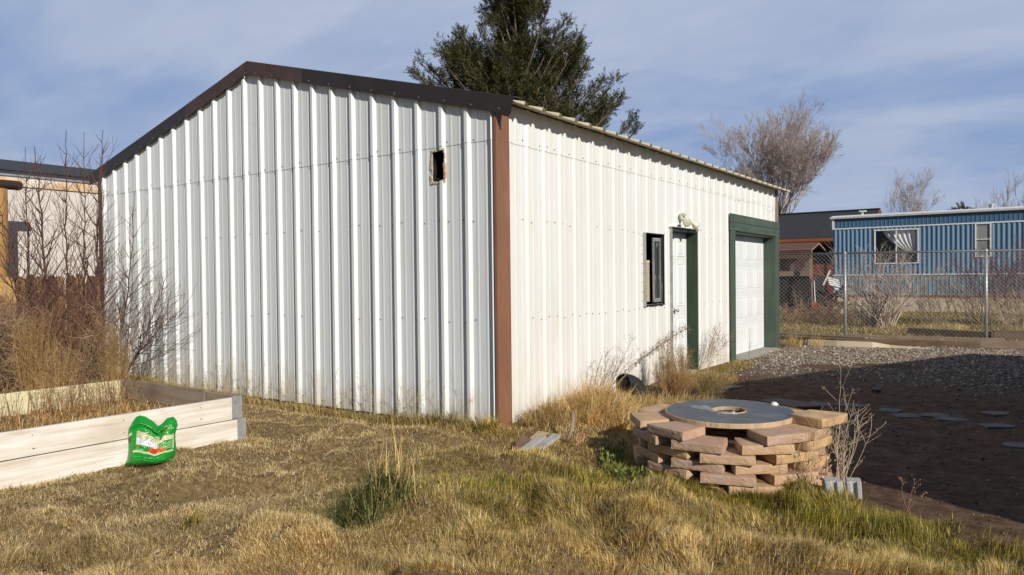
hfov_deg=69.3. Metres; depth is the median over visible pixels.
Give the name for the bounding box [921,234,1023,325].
bare bush
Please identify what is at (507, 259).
metal shed
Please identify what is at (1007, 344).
timber
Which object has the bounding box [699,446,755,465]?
wall block
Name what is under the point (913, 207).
bare tree
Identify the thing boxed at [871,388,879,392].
dark stone
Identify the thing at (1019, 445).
flagstone
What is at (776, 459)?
wall block
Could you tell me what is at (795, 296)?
dry weed
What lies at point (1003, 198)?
bare tree
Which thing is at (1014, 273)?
bare bush
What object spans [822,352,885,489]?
dry weed
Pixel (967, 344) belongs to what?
timber
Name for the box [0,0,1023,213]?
sky
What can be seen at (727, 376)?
straw clump
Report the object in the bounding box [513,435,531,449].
rusty plate
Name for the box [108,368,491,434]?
wall grass
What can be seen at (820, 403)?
flagstone
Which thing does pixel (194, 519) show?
grass tuft
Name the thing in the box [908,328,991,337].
timber
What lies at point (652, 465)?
wall block
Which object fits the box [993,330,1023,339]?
timber
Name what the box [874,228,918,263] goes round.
window
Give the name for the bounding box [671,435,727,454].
wall block
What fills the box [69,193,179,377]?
bare sapling
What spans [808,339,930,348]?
timber
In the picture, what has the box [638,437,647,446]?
wall block
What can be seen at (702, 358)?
dry weed
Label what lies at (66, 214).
bare sapling
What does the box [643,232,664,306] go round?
window
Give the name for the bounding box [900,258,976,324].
bare bush
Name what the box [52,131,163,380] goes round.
bare sapling
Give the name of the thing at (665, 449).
wall block
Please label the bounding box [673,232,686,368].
entry door
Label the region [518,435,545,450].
metal channel
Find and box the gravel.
[714,344,1023,399]
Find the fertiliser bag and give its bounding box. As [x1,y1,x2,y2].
[124,415,177,465]
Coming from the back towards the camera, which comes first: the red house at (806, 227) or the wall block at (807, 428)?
the red house at (806, 227)
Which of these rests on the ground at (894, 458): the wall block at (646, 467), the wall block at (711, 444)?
the wall block at (646, 467)
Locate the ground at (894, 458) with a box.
[0,312,1023,574]
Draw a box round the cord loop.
[575,432,584,442]
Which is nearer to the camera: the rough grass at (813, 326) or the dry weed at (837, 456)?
the dry weed at (837, 456)
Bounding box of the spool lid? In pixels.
[665,399,795,428]
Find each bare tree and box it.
[695,86,842,213]
[883,166,944,212]
[980,170,1023,207]
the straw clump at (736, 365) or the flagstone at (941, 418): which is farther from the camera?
the straw clump at (736, 365)
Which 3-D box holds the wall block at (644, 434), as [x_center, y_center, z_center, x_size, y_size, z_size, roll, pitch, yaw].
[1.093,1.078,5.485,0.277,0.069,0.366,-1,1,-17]
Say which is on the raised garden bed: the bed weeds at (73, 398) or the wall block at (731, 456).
the bed weeds at (73, 398)
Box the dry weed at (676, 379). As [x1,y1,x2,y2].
[650,363,701,396]
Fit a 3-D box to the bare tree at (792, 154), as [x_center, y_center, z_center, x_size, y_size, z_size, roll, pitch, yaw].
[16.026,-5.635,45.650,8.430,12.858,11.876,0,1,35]
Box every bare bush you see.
[807,238,949,327]
[838,248,913,327]
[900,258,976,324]
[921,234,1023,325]
[942,226,1023,326]
[951,281,1023,329]
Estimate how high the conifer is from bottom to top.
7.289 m
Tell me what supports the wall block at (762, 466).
on the wall block at (776, 478)
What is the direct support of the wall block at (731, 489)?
on the ground at (894, 458)
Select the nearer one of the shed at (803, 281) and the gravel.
the gravel
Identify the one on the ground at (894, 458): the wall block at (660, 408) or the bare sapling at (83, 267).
the bare sapling at (83, 267)
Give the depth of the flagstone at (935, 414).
7.78 m
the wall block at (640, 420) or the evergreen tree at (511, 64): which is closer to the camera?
the wall block at (640, 420)
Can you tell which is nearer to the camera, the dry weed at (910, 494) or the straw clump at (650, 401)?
the dry weed at (910, 494)
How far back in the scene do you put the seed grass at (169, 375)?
8.57 m
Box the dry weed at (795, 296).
[790,289,801,309]
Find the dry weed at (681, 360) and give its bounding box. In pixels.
[671,344,696,385]
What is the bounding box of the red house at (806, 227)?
[778,208,881,300]
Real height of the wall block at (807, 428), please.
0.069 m
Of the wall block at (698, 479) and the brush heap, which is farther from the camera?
the brush heap
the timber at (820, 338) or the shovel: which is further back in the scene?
the shovel
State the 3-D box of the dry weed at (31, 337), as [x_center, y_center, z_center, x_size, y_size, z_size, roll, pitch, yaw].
[-5.310,0.734,8.184,0.605,1.149,0.583,0,1,35]
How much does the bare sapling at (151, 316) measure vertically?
1.580 m
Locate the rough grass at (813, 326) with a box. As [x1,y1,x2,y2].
[780,310,1022,343]
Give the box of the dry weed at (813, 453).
[780,406,847,482]
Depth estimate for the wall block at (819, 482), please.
5.12 m
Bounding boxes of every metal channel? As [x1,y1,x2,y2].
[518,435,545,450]
[533,433,560,448]
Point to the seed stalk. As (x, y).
(680, 331)
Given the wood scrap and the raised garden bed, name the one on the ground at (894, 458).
the raised garden bed
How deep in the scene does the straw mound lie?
18.29 m
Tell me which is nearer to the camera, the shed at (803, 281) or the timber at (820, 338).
the timber at (820, 338)
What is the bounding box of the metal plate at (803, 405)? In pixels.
[759,398,820,409]
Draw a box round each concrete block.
[822,477,842,494]
[845,477,861,498]
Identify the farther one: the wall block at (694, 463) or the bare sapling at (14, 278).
the bare sapling at (14, 278)
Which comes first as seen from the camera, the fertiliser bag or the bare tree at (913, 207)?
the fertiliser bag
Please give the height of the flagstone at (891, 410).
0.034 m
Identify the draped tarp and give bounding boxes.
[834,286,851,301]
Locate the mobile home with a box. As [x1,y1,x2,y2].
[830,204,1023,312]
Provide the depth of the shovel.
26.09 m
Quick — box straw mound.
[924,319,969,329]
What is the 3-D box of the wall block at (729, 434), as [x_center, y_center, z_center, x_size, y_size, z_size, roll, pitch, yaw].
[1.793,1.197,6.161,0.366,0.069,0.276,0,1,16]
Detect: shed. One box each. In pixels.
[89,61,789,428]
[779,242,826,308]
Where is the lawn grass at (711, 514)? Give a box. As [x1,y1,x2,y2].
[0,381,1023,574]
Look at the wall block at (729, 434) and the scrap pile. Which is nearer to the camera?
the wall block at (729, 434)
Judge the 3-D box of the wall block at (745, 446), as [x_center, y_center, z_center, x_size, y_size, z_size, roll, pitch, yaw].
[1.705,1.078,5.079,0.365,0.069,0.277,0,0,-4]
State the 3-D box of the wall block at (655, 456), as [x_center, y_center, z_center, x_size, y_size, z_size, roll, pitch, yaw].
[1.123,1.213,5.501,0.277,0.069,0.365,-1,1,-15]
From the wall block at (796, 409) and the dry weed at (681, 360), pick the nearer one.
the wall block at (796, 409)
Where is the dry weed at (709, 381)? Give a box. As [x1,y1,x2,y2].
[681,370,742,394]
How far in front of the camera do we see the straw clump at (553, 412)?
6.83 m
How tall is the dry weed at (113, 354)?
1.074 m
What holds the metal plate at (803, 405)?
on the ground at (894, 458)
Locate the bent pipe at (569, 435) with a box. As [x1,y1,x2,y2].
[566,411,574,441]
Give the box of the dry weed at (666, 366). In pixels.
[649,334,682,391]
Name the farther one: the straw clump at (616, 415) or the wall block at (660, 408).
the straw clump at (616, 415)
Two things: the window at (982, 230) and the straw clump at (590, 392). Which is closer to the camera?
the straw clump at (590, 392)
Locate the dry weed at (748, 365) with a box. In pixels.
[741,339,751,388]
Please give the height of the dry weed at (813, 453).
0.600 m
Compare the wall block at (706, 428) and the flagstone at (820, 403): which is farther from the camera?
the flagstone at (820, 403)
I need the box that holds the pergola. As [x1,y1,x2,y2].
[0,179,22,278]
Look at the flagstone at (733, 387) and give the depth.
9.61 m
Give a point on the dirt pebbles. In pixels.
(950, 491)
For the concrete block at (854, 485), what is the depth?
4.80 m
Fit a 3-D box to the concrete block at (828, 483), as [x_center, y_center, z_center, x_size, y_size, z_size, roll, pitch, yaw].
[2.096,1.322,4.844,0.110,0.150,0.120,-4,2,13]
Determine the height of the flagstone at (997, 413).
0.036 m
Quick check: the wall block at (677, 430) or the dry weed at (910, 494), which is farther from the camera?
the wall block at (677, 430)
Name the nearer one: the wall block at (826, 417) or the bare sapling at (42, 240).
the wall block at (826, 417)
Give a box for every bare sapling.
[0,146,102,353]
[0,147,91,372]
[0,189,81,384]
[8,130,135,346]
[27,144,154,346]
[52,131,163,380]
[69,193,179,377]
[91,281,199,375]
[110,261,195,378]
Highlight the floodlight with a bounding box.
[679,211,699,229]
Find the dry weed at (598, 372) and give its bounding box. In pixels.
[586,355,608,388]
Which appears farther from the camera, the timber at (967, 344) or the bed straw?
the timber at (967, 344)
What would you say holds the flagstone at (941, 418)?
on the ground at (894, 458)
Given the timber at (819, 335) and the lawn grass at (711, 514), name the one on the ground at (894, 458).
the lawn grass at (711, 514)
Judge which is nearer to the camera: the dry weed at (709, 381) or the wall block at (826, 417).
the wall block at (826, 417)
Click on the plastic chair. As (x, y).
(833, 285)
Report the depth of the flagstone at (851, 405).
8.36 m
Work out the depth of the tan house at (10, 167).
13.11 m
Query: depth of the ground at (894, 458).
5.63 m
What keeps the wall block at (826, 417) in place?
on the wall block at (807, 428)
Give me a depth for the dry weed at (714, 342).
11.07 m
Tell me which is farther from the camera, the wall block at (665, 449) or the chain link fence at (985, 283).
the chain link fence at (985, 283)
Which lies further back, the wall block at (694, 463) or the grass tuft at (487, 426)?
the grass tuft at (487, 426)
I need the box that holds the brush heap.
[780,291,937,327]
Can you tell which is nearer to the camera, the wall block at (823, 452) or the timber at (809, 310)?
the wall block at (823, 452)
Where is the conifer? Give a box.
[946,202,974,209]
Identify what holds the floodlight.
attached to the metal shed at (507, 259)
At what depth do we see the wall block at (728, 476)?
4.96 m
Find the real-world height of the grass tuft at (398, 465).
0.646 m
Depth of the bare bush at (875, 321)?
19.20 m
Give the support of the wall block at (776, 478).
on the wall block at (819, 482)
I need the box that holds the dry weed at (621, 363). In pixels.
[596,333,640,387]
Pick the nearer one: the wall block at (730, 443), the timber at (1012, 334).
the wall block at (730, 443)
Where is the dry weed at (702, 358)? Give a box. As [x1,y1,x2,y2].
[697,345,709,373]
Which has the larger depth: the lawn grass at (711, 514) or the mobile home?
the mobile home
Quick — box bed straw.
[0,396,215,460]
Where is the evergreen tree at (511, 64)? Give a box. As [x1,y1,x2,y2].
[404,0,643,136]
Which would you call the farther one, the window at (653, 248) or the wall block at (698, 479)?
the window at (653, 248)
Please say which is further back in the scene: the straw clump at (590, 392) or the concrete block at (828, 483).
the straw clump at (590, 392)
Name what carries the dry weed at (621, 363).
on the ground at (894, 458)
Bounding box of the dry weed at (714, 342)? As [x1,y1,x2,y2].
[702,318,737,369]
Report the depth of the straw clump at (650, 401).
7.84 m
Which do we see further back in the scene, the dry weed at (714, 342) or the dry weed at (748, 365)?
the dry weed at (714, 342)
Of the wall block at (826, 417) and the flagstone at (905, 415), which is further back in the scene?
the flagstone at (905, 415)
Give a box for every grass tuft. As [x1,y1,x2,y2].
[176,507,206,531]
[317,455,428,530]
[344,411,448,509]
[476,412,502,434]
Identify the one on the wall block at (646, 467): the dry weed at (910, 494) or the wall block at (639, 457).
the wall block at (639, 457)
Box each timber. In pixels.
[780,309,839,314]
[780,332,867,338]
[780,335,843,340]
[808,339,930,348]
[844,338,980,347]
[847,334,1003,340]
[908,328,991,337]
[976,340,1023,348]
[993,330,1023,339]
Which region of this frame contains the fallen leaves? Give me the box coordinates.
[3,403,1020,574]
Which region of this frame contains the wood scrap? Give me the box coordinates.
[530,431,547,440]
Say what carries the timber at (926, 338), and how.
on the ground at (894, 458)
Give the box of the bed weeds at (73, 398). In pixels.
[0,359,208,428]
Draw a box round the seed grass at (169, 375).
[108,347,479,428]
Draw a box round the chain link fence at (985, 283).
[779,249,1023,340]
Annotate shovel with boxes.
[812,277,816,308]
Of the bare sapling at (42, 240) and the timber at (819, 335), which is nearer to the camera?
the bare sapling at (42, 240)
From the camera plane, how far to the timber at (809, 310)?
25.43 m
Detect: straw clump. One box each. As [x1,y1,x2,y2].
[516,389,593,428]
[552,364,645,413]
[570,380,644,429]
[618,385,686,411]
[658,388,737,403]
[687,367,736,384]
[713,359,753,371]
[783,331,803,346]
[809,336,825,346]
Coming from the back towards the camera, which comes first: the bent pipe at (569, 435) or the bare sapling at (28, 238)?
the bare sapling at (28, 238)
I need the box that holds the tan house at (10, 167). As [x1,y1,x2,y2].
[0,159,98,339]
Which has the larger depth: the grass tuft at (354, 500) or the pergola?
the pergola
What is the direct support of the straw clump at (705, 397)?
on the ground at (894, 458)
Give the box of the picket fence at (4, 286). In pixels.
[0,274,99,373]
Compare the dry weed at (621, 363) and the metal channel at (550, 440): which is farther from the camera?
the dry weed at (621, 363)
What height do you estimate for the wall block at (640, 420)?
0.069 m
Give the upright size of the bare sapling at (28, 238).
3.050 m
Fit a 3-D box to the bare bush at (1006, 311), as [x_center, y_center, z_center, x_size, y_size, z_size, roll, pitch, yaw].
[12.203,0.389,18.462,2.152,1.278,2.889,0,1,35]
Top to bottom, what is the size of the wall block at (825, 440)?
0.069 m
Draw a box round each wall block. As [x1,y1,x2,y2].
[630,412,673,429]
[633,426,671,444]
[633,445,650,463]
[637,444,672,462]
[638,403,668,412]
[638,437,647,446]
[638,464,662,473]
[647,421,704,440]
[647,460,700,479]
[648,442,699,458]
[669,475,720,487]
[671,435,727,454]
[671,456,726,473]
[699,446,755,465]
[700,466,756,486]
[705,427,726,429]
[707,429,746,439]
[727,483,783,495]
[728,441,733,446]
[728,455,787,474]
[734,429,746,431]
[734,437,794,454]
[747,426,809,445]
[755,468,818,484]
[756,449,818,464]
[784,406,804,411]
[784,423,829,440]
[787,453,829,471]
[790,409,847,427]
[792,434,832,450]
[808,473,831,485]
[813,463,828,473]
[816,446,825,455]
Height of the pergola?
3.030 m
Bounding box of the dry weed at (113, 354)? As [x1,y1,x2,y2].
[88,307,139,380]
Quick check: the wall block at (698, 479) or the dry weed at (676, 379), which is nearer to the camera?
the wall block at (698, 479)
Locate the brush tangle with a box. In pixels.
[0,259,133,393]
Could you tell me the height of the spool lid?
0.046 m
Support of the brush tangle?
on the ground at (894, 458)
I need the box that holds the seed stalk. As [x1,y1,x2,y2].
[613,322,691,389]
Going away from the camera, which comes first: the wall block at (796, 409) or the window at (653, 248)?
the wall block at (796, 409)
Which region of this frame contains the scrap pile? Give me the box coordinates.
[817,290,851,308]
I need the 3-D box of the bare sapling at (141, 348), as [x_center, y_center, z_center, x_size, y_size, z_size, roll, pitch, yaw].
[-4.386,0.553,9.407,1.145,1.372,1.519,0,1,44]
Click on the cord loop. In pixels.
(578, 434)
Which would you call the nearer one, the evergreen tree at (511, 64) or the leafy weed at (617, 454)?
the leafy weed at (617, 454)
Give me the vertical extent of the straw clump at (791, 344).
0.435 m
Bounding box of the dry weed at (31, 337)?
[3,303,61,390]
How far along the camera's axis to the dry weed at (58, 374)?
7.83 m
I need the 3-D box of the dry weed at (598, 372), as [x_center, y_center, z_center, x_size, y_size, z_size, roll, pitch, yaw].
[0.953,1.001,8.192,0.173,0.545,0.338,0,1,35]
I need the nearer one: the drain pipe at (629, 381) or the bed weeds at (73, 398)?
the bed weeds at (73, 398)
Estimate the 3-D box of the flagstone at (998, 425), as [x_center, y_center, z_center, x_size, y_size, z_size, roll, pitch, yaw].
[4.750,1.350,7.225,0.336,0.036,0.206,-1,1,2]
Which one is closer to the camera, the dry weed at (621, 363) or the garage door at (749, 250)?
the dry weed at (621, 363)
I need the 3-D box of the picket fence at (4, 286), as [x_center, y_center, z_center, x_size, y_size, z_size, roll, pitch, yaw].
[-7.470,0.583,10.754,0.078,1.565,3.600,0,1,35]
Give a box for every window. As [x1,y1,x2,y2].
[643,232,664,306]
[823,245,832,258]
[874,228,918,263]
[975,222,990,256]
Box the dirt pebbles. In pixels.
[690,362,1023,536]
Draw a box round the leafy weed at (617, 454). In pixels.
[600,438,678,486]
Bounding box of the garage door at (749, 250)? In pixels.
[735,235,763,353]
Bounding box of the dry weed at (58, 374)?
[25,333,86,410]
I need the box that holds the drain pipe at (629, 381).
[616,374,648,394]
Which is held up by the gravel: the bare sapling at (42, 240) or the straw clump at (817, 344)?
the straw clump at (817, 344)
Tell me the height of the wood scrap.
0.073 m
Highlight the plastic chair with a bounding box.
[823,270,839,292]
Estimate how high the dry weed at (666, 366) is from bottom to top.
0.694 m
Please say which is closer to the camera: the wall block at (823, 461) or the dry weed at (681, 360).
the wall block at (823, 461)
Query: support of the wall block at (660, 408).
on the wall block
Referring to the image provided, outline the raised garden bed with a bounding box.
[0,378,245,489]
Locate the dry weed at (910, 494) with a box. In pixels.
[898,476,930,511]
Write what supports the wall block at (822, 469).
on the wall block
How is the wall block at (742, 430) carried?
on the wall block at (729, 434)
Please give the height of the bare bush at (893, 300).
2.544 m
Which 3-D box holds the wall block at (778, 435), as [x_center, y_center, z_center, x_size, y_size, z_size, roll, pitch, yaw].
[1.814,1.008,5.096,0.365,0.068,0.277,-1,1,-21]
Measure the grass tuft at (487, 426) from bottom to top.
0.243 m
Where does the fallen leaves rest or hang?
on the ground at (894, 458)
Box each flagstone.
[715,385,743,389]
[809,401,833,405]
[831,403,867,407]
[878,408,903,411]
[891,413,920,417]
[916,412,949,417]
[934,416,967,420]
[977,411,1009,416]
[977,423,1015,428]
[1002,442,1023,448]

